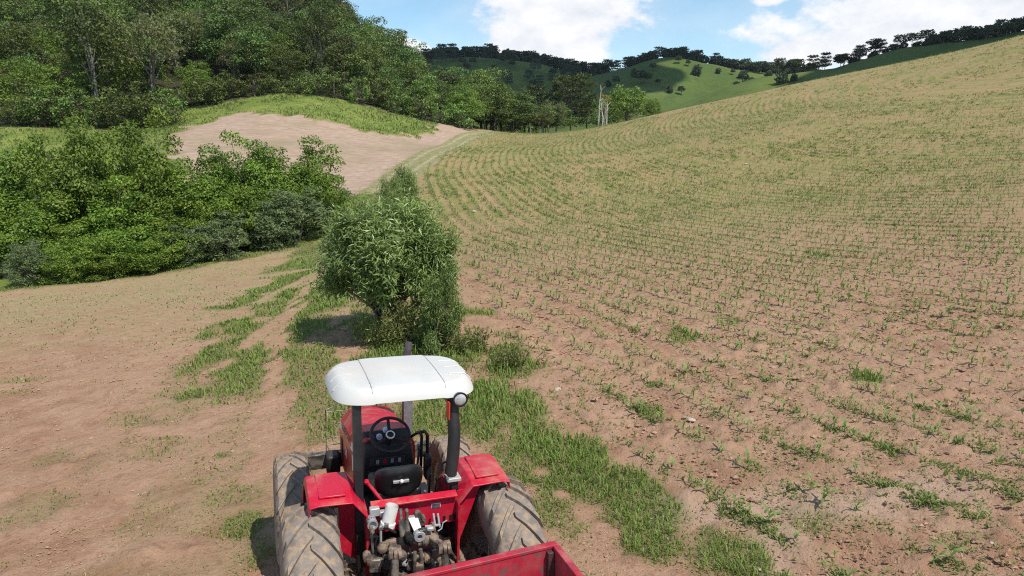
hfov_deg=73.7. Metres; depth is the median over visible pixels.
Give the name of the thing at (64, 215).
thicket tree
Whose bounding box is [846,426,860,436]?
corn seedling
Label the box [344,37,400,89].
forest tree
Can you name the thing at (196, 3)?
forest tree
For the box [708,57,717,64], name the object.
ridge tree
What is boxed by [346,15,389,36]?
forest tree
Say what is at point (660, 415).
corn seedling
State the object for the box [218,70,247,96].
forest shrub
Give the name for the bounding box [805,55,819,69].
araucaria tree
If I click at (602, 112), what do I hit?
bare tree
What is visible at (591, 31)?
sky
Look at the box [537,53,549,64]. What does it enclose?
araucaria tree
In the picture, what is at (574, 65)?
araucaria tree
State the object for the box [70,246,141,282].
thicket tree
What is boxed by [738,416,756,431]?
corn seedling
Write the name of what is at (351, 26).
forest tree
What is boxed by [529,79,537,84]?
slope tree
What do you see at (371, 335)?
weed clump
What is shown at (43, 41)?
forest tree
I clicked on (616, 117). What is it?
woodland tree
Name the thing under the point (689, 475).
corn seedling
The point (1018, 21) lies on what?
ridge tree
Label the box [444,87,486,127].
forest tree
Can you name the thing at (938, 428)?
corn seedling
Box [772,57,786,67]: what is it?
araucaria tree
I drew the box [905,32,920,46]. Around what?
araucaria tree
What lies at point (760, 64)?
ridge tree
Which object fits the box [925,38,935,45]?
ridge bush
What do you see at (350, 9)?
forest tree
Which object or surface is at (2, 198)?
thicket tree
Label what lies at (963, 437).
corn seedling
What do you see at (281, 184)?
thicket tree
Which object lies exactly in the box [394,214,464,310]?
willow bush
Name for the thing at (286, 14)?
forest tree
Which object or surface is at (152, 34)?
forest tree
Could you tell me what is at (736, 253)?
corn rows
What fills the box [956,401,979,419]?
corn seedling
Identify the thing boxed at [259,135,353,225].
thicket tree
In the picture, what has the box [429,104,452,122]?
forest shrub
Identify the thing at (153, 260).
thicket tree
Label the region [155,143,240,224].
thicket tree
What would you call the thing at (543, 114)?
woodland tree
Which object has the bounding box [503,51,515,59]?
slope tree
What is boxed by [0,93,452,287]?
grass slope
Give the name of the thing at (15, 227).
thicket tree
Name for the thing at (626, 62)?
araucaria tree
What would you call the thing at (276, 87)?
forest shrub
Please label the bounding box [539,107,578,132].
woodland tree
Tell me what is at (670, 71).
pasture hill
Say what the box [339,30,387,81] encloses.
forest tree
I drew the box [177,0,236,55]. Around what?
forest tree
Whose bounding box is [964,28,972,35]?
ridge tree
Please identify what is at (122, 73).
forest tree
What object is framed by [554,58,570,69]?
ridge tree
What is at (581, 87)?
tree
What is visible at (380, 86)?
forest shrub
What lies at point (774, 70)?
ridge tree
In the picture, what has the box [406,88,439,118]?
forest shrub
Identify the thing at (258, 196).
thicket tree
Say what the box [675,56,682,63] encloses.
pasture tree
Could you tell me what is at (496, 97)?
forest tree
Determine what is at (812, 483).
corn seedling
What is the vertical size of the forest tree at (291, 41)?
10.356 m
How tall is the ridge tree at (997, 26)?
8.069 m
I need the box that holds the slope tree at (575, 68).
[571,66,581,74]
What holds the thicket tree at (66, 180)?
on the grass slope
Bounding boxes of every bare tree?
[597,85,602,125]
[599,100,604,124]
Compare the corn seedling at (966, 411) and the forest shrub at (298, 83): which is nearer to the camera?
the corn seedling at (966, 411)
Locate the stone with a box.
[686,417,695,421]
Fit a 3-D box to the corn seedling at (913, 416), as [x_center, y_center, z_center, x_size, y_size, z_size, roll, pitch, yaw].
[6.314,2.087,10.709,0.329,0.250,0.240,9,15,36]
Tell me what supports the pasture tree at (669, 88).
on the pasture hill at (670, 71)
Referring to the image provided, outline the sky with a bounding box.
[343,0,1023,70]
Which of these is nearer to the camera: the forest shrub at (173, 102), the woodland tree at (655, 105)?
the forest shrub at (173, 102)
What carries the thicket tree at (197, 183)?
on the grass slope
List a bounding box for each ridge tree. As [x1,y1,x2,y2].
[444,47,450,57]
[478,47,488,57]
[487,50,495,57]
[519,51,532,61]
[546,61,554,66]
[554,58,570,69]
[579,64,588,72]
[631,57,640,64]
[641,51,652,61]
[647,52,658,58]
[661,49,671,57]
[663,47,675,56]
[687,50,696,59]
[700,55,709,62]
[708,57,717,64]
[718,58,728,66]
[732,60,744,69]
[740,60,747,69]
[746,61,772,72]
[764,66,776,73]
[781,67,789,73]
[782,59,800,73]
[800,64,818,70]
[833,53,853,64]
[865,38,885,51]
[934,33,946,43]
[939,31,949,42]
[946,28,967,42]
[960,25,973,29]
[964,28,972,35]
[968,26,986,39]
[981,27,994,39]
[987,22,1002,36]
[994,18,1007,24]
[1000,22,1012,34]
[1005,22,1017,34]
[1009,17,1023,32]
[1017,16,1023,31]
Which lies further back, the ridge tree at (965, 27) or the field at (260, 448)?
the ridge tree at (965, 27)
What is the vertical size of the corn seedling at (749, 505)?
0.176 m
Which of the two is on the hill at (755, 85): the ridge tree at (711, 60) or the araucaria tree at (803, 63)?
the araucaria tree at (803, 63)
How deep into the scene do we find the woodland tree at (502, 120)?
149.44 m
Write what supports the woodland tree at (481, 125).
on the ground at (160, 83)
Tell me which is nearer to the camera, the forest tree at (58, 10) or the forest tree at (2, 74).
the forest tree at (2, 74)
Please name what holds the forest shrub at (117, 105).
on the ground at (160, 83)
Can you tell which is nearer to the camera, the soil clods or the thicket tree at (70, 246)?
the soil clods
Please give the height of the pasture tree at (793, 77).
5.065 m
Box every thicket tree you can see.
[0,140,44,216]
[0,181,28,265]
[0,192,101,266]
[0,201,62,277]
[1,177,81,260]
[11,113,132,235]
[31,246,100,285]
[38,224,125,278]
[49,125,137,236]
[64,175,152,266]
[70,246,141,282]
[82,212,168,274]
[107,231,185,274]
[108,105,185,230]
[118,181,207,260]
[135,159,217,230]
[145,207,231,262]
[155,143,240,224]
[186,168,268,252]
[200,153,244,216]
[215,129,286,214]
[230,181,288,246]
[247,155,336,236]
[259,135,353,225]
[297,161,352,233]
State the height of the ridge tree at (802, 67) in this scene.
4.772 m
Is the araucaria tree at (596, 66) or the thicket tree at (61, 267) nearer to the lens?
the thicket tree at (61, 267)
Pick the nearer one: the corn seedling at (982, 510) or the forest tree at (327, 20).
the corn seedling at (982, 510)
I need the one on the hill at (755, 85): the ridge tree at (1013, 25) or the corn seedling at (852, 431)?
the ridge tree at (1013, 25)
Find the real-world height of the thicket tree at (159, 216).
4.987 m
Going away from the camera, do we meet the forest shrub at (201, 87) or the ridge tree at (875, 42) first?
the forest shrub at (201, 87)
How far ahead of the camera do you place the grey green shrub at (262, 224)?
40.69 m
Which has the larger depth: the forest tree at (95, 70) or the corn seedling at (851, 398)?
the forest tree at (95, 70)
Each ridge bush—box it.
[847,57,856,63]
[887,44,898,51]
[899,41,908,48]
[914,40,924,46]
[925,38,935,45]
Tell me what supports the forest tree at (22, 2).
on the ground at (160, 83)
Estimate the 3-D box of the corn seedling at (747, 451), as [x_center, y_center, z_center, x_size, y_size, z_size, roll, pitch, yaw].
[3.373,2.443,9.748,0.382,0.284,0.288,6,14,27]
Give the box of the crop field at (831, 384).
[419,36,1023,575]
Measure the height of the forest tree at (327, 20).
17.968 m
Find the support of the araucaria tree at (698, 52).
on the pasture hill at (670, 71)
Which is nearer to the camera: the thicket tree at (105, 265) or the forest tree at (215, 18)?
the thicket tree at (105, 265)
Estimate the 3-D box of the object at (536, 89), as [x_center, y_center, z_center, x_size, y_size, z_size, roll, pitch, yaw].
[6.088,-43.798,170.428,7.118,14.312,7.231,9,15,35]
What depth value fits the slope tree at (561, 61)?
561.86 m
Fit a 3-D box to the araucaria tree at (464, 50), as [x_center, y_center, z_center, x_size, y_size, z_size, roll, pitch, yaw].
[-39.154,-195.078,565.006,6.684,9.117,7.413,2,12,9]
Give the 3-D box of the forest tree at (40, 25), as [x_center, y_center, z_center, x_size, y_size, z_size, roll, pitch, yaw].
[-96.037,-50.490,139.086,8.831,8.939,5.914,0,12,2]
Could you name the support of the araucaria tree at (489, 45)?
on the hill at (518, 71)
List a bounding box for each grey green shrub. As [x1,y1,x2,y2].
[0,238,51,288]
[163,224,222,266]
[198,210,249,260]
[233,199,301,251]
[250,185,334,246]
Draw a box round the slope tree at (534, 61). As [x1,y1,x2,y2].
[530,59,541,68]
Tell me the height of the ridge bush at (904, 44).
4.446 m
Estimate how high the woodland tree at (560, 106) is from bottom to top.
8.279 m
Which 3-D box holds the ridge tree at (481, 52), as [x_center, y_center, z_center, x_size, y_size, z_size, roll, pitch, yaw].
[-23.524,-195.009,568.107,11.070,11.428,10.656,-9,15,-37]
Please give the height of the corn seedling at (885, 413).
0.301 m
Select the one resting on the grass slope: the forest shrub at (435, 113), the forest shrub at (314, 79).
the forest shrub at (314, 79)
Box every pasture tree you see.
[605,80,610,86]
[611,75,619,85]
[633,70,648,82]
[643,73,652,79]
[666,85,673,93]
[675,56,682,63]
[677,86,685,92]
[692,64,702,75]
[715,68,721,73]
[736,70,748,81]
[764,70,772,76]
[774,70,789,84]
[790,73,797,81]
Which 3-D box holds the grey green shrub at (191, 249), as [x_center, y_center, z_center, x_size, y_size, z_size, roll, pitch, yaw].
[-17.984,-2.263,38.207,3.104,2.744,2.876,-1,12,-2]
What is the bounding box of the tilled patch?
[167,110,468,194]
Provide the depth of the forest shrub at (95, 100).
101.17 m
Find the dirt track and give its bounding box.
[363,130,505,193]
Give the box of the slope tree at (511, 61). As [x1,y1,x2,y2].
[507,59,514,68]
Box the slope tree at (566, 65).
[561,61,572,71]
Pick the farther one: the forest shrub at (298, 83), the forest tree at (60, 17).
the forest tree at (60, 17)
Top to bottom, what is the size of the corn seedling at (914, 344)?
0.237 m
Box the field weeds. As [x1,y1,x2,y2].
[417,35,1023,575]
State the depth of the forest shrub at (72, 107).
101.51 m
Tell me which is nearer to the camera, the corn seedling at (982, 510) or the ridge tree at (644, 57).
the corn seedling at (982, 510)
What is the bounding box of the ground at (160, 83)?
[0,4,494,321]
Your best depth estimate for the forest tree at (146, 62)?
121.72 m
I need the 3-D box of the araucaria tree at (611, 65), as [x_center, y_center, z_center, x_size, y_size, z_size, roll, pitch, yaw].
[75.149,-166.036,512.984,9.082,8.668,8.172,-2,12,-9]
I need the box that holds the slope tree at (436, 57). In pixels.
[433,50,445,59]
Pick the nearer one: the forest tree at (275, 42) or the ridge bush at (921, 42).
the forest tree at (275, 42)
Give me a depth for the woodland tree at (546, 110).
155.54 m
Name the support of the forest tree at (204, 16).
on the ground at (160, 83)
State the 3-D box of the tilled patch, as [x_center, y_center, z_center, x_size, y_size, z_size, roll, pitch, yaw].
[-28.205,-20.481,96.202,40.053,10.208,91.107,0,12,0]
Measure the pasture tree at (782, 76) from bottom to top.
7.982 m
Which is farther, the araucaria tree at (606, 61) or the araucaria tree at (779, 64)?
the araucaria tree at (606, 61)
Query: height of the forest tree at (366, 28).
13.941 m
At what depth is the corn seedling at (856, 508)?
8.41 m
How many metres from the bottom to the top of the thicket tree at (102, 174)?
8.384 m
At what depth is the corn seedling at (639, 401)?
11.84 m
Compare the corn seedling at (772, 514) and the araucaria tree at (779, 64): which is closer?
the corn seedling at (772, 514)
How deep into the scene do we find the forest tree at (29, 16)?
141.30 m
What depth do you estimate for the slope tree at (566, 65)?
552.72 m
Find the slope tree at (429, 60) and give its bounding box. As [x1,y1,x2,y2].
[426,58,433,65]
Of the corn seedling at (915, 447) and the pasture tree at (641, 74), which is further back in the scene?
the pasture tree at (641, 74)
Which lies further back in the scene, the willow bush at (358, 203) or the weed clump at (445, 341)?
the willow bush at (358, 203)
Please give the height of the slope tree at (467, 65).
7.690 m
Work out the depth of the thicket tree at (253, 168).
42.87 m
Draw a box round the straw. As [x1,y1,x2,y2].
[1,254,1019,575]
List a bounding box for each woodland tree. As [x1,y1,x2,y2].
[413,66,468,109]
[428,71,492,107]
[474,108,517,129]
[480,90,510,127]
[486,86,524,131]
[486,100,543,132]
[507,101,556,133]
[531,110,554,132]
[534,100,567,132]
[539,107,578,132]
[566,99,612,128]
[600,94,636,125]
[601,83,653,120]
[645,96,661,115]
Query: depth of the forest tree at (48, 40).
132.39 m
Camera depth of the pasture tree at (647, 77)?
438.97 m
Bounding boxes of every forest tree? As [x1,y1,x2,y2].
[0,0,21,22]
[0,0,36,27]
[0,1,22,53]
[0,20,17,59]
[0,21,54,92]
[0,57,51,117]
[0,65,10,84]
[3,15,20,39]
[9,0,38,22]
[9,47,51,82]
[13,26,72,83]
[14,0,60,29]
[16,32,61,48]
[22,59,91,103]
[27,17,58,37]
[29,0,127,46]
[37,0,67,40]
[47,0,123,105]
[48,53,80,78]
[49,0,129,25]
[55,0,80,45]
[58,0,142,91]
[63,31,154,104]
[73,48,99,94]
[94,0,145,44]
[94,0,157,84]
[104,11,187,93]
[124,0,182,21]
[127,56,171,89]
[134,0,169,20]
[134,36,166,79]
[142,7,206,74]
[153,2,207,60]
[157,10,209,69]
[158,0,206,11]
[173,59,213,79]
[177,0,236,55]
[179,0,213,19]
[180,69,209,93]
[185,4,243,71]
[196,9,250,81]
[199,0,260,76]
[216,38,252,82]
[218,20,288,84]
[225,25,282,87]
[234,0,272,23]
[246,0,283,23]
[254,32,282,71]
[255,9,300,43]
[255,42,308,91]
[256,10,288,41]
[259,0,310,20]
[261,31,315,80]
[271,9,301,39]
[273,57,302,86]
[281,0,307,19]
[281,40,320,77]
[282,13,324,81]
[292,0,341,90]
[294,6,332,30]
[295,0,339,19]
[298,0,348,73]
[309,0,351,27]
[315,25,360,84]
[319,42,345,93]
[321,17,358,32]
[323,32,363,82]
[331,2,358,18]
[335,11,373,29]
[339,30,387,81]
[341,50,375,97]
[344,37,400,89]
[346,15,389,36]
[349,22,381,38]
[351,43,397,96]
[353,24,374,36]
[358,25,387,37]
[375,65,404,97]
[381,34,409,82]
[384,28,414,74]
[396,39,426,84]
[397,60,436,108]
[403,87,421,107]
[407,74,440,118]
[413,53,426,62]
[422,79,460,119]
[435,79,453,103]
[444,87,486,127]
[448,82,486,113]
[458,83,491,128]
[465,67,511,128]
[474,70,500,128]
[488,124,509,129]
[489,97,531,131]
[494,90,537,127]
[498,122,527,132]
[503,99,524,132]
[518,86,538,131]
[530,108,558,132]
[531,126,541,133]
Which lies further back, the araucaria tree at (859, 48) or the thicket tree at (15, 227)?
the araucaria tree at (859, 48)
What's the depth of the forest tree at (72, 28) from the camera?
106.15 m
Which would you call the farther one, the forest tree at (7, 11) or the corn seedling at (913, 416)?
the forest tree at (7, 11)
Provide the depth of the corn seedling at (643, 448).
10.28 m
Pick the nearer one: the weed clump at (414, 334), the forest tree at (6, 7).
the weed clump at (414, 334)
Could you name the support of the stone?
on the crop field at (831, 384)
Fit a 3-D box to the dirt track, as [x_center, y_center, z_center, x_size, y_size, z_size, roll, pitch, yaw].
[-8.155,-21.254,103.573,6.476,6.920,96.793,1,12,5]
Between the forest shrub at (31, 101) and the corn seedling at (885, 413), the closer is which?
the corn seedling at (885, 413)
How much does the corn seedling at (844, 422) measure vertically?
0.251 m
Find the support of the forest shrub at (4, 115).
on the ground at (160, 83)
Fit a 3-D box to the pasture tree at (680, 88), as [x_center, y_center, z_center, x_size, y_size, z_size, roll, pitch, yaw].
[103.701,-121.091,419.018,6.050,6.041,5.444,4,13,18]
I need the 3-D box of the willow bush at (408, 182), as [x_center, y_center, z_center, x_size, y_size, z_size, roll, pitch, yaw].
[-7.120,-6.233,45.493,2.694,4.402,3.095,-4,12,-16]
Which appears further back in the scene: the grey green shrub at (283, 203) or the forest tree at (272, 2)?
the forest tree at (272, 2)
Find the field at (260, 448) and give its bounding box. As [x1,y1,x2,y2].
[0,128,788,575]
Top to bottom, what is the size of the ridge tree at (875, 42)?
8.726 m
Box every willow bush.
[304,187,463,331]
[347,192,376,222]
[363,185,397,218]
[378,172,404,209]
[387,163,422,211]
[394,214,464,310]
[416,265,468,355]
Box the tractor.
[273,341,546,575]
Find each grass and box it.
[0,234,1023,575]
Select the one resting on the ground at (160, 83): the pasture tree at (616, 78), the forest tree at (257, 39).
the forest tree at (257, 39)
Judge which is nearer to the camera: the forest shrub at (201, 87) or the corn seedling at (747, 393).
the corn seedling at (747, 393)
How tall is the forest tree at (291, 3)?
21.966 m
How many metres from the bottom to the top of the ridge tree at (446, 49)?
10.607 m
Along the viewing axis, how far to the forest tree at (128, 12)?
140.65 m
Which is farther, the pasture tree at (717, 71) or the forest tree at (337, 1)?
the pasture tree at (717, 71)
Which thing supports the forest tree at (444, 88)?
on the ground at (160, 83)
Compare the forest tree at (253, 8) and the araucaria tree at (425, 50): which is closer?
the forest tree at (253, 8)
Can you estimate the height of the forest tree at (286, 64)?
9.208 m
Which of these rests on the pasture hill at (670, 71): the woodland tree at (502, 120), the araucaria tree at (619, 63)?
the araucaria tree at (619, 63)
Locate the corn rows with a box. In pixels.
[423,94,1023,335]
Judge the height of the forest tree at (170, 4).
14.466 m
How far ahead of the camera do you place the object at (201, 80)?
121.55 m
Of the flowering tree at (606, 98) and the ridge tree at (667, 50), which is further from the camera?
the ridge tree at (667, 50)
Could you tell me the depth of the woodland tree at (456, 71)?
171.67 m
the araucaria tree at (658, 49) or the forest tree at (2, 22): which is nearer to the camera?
the forest tree at (2, 22)
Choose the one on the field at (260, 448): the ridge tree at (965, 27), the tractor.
the tractor
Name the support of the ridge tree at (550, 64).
on the hill at (518, 71)
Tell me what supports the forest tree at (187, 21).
on the ground at (160, 83)
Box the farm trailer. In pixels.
[403,541,583,575]
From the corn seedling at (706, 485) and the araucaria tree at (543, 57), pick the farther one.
the araucaria tree at (543, 57)
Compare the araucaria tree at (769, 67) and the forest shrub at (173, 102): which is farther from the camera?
the araucaria tree at (769, 67)
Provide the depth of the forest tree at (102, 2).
150.08 m
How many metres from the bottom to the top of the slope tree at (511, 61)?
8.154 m
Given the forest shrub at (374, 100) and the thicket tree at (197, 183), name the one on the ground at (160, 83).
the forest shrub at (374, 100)
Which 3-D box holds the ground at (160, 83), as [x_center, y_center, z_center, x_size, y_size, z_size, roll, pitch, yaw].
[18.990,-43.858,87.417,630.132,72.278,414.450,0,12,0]
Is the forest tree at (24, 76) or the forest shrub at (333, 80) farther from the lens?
the forest shrub at (333, 80)
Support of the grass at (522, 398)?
on the field at (260, 448)
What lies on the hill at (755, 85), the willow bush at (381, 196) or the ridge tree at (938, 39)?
the ridge tree at (938, 39)
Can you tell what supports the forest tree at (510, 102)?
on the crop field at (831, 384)
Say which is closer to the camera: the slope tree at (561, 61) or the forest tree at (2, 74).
the forest tree at (2, 74)
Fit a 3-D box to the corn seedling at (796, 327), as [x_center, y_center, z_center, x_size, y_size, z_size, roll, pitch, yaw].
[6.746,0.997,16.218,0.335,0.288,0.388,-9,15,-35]
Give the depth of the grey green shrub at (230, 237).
38.96 m
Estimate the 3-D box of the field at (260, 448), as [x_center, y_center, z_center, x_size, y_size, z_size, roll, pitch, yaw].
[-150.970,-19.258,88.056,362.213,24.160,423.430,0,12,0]
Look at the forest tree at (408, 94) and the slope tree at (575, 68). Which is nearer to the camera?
the forest tree at (408, 94)
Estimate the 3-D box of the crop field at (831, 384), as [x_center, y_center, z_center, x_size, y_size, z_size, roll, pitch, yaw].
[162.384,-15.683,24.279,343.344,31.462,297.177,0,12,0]
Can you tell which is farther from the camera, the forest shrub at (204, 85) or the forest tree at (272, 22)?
the forest tree at (272, 22)
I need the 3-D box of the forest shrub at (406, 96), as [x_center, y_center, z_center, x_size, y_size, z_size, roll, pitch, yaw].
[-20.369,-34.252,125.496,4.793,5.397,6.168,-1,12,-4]
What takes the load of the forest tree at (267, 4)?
on the ground at (160, 83)
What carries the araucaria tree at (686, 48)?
on the pasture hill at (670, 71)
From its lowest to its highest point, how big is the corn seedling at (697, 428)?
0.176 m
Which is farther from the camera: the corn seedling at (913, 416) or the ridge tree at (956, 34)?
the ridge tree at (956, 34)
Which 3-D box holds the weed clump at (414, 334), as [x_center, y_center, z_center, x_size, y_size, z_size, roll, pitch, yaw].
[-1.960,0.858,15.653,1.396,1.254,1.070,-3,12,-13]
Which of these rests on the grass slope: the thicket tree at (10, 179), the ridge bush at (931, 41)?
the thicket tree at (10, 179)
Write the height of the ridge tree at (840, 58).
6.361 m
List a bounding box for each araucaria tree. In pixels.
[419,48,430,55]
[428,47,441,58]
[436,44,446,49]
[461,47,467,56]
[483,43,494,53]
[489,45,499,58]
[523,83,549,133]
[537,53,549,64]
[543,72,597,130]
[569,61,581,70]
[580,61,587,71]
[590,63,599,69]
[602,59,612,72]
[606,61,617,70]
[613,60,622,69]
[623,57,630,65]
[654,46,662,56]
[679,46,689,54]
[692,49,703,56]
[712,52,720,62]
[763,62,774,69]
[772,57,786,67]
[797,59,804,72]
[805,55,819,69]
[815,59,830,67]
[819,52,831,66]
[851,44,867,57]
[873,38,887,53]
[893,34,908,47]
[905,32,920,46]
[919,28,935,38]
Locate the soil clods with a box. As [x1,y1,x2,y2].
[0,233,1023,575]
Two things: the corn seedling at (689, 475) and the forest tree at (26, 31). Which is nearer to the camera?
the corn seedling at (689, 475)
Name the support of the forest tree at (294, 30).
on the ground at (160, 83)
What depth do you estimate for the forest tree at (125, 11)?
126.07 m
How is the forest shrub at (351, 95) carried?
on the ground at (160, 83)
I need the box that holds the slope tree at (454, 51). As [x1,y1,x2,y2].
[448,47,459,61]
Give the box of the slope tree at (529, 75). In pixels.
[523,69,534,78]
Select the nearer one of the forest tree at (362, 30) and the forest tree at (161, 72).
the forest tree at (161, 72)
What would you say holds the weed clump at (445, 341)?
on the field at (260, 448)
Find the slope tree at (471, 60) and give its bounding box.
[468,57,476,65]
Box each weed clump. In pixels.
[348,315,396,349]
[364,301,409,350]
[386,289,427,348]
[399,299,450,353]
[417,314,462,354]
[454,321,492,352]
[487,337,530,370]
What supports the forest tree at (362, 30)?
on the ground at (160, 83)
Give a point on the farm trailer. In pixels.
(551, 558)
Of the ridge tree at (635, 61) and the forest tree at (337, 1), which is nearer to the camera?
the forest tree at (337, 1)
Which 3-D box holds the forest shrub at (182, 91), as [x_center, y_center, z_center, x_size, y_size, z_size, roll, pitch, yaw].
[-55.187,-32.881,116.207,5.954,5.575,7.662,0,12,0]
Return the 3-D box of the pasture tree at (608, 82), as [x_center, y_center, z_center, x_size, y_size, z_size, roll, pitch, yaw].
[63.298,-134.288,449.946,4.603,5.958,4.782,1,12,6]
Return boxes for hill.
[427,57,590,129]
[495,57,774,133]
[662,31,1023,112]
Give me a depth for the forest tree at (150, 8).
142.18 m
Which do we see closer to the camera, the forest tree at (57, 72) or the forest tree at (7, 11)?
the forest tree at (57, 72)
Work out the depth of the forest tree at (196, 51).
138.85 m
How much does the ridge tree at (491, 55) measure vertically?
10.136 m
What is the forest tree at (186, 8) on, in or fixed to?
on the ground at (160, 83)
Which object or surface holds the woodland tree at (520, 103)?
on the ground at (160, 83)
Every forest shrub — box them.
[0,99,30,124]
[9,82,59,124]
[14,83,74,125]
[27,96,86,125]
[51,85,99,124]
[60,102,83,117]
[75,83,137,126]
[81,101,108,127]
[94,92,157,127]
[119,79,164,124]
[126,92,188,125]
[143,87,187,117]
[147,85,180,110]
[164,80,208,108]
[184,70,224,104]
[188,81,229,103]
[211,72,233,97]
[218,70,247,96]
[240,72,270,95]
[257,72,287,93]
[282,72,318,93]
[296,66,337,95]
[318,68,360,99]
[341,76,373,103]
[357,63,393,107]
[365,88,384,105]
[372,83,406,111]
[389,86,412,113]
[401,97,424,115]
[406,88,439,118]
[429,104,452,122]
[437,100,479,129]
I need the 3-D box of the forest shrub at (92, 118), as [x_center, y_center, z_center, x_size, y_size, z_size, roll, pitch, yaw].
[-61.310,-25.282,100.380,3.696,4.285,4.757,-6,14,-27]
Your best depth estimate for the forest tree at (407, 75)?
141.82 m
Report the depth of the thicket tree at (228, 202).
40.47 m
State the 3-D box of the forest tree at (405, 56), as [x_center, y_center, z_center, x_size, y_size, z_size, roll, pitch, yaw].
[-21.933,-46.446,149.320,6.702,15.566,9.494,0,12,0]
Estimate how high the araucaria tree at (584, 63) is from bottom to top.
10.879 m
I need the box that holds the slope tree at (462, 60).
[458,57,466,64]
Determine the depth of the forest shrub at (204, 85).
116.72 m
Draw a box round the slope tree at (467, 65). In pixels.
[464,63,470,67]
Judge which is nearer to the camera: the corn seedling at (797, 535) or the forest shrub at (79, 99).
the corn seedling at (797, 535)
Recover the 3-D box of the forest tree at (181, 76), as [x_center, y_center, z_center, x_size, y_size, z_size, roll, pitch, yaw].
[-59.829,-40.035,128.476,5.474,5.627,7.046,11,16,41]
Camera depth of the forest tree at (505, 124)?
168.84 m
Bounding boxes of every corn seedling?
[630,397,648,410]
[637,445,650,456]
[654,411,668,421]
[667,455,679,466]
[669,378,682,390]
[676,418,691,431]
[680,467,698,482]
[683,385,700,397]
[692,478,713,491]
[694,426,705,437]
[717,487,732,501]
[722,403,736,417]
[726,490,746,509]
[728,411,746,424]
[733,445,760,465]
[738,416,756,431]
[741,500,754,512]
[743,387,752,397]
[751,500,786,522]
[754,363,767,375]
[779,353,792,364]
[786,325,807,335]
[787,526,802,538]
[800,470,822,490]
[815,440,824,451]
[817,481,839,507]
[823,410,839,424]
[837,416,853,431]
[844,392,862,406]
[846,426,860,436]
[847,460,865,470]
[852,502,863,510]
[868,380,882,392]
[873,404,895,417]
[902,354,919,364]
[903,412,924,423]
[904,341,920,349]
[906,440,927,455]
[907,391,922,401]
[928,421,948,434]
[929,540,965,562]
[931,400,949,408]
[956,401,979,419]
[958,433,969,442]
[969,434,992,448]
[970,408,987,418]
[974,502,991,518]
[979,468,990,479]
[992,417,1006,426]
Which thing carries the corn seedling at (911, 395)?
on the crop field at (831, 384)
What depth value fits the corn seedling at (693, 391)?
12.30 m
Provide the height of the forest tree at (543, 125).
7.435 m
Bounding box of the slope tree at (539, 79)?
[535,75,544,85]
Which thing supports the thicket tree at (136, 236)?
on the grass slope
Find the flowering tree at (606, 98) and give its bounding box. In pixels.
[599,93,610,124]
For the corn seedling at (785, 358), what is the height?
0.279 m
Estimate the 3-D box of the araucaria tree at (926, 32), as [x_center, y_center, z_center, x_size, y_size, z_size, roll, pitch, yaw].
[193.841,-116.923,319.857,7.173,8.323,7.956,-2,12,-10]
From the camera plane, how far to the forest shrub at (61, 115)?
98.13 m
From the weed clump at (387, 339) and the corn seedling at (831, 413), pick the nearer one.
the corn seedling at (831, 413)
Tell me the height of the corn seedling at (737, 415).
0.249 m
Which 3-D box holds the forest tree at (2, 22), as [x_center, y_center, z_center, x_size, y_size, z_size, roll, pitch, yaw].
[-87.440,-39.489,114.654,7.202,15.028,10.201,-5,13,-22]
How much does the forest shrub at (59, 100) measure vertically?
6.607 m
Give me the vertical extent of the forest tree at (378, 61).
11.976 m
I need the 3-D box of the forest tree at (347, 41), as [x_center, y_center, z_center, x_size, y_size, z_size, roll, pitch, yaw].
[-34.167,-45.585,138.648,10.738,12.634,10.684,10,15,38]
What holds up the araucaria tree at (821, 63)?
on the hill at (755, 85)
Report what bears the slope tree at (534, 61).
on the hill at (518, 71)
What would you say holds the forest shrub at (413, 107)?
on the ground at (160, 83)
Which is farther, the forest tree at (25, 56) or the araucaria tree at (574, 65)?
the araucaria tree at (574, 65)
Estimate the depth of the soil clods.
13.39 m
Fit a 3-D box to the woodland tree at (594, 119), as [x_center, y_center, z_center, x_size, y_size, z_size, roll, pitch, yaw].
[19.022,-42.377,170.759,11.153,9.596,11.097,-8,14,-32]
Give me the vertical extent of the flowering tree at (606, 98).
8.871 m
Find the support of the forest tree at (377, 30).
on the ground at (160, 83)
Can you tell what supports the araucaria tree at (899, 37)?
on the hill at (755, 85)
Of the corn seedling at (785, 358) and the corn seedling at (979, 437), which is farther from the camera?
the corn seedling at (785, 358)
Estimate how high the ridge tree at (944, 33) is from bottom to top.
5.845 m
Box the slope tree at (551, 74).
[548,70,554,80]
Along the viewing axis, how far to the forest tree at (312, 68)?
145.78 m
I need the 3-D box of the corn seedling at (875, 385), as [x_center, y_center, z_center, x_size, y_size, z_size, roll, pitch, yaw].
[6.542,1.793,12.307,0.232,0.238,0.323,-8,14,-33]
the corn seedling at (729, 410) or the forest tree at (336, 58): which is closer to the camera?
the corn seedling at (729, 410)
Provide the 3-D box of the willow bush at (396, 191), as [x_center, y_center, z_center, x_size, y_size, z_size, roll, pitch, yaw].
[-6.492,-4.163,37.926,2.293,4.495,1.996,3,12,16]
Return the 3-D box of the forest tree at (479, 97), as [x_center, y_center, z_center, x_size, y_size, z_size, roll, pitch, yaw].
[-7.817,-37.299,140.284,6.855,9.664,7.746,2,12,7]
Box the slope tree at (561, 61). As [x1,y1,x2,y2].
[557,59,565,66]
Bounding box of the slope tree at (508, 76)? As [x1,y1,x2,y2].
[504,73,512,82]
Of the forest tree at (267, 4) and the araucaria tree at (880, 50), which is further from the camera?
the araucaria tree at (880, 50)

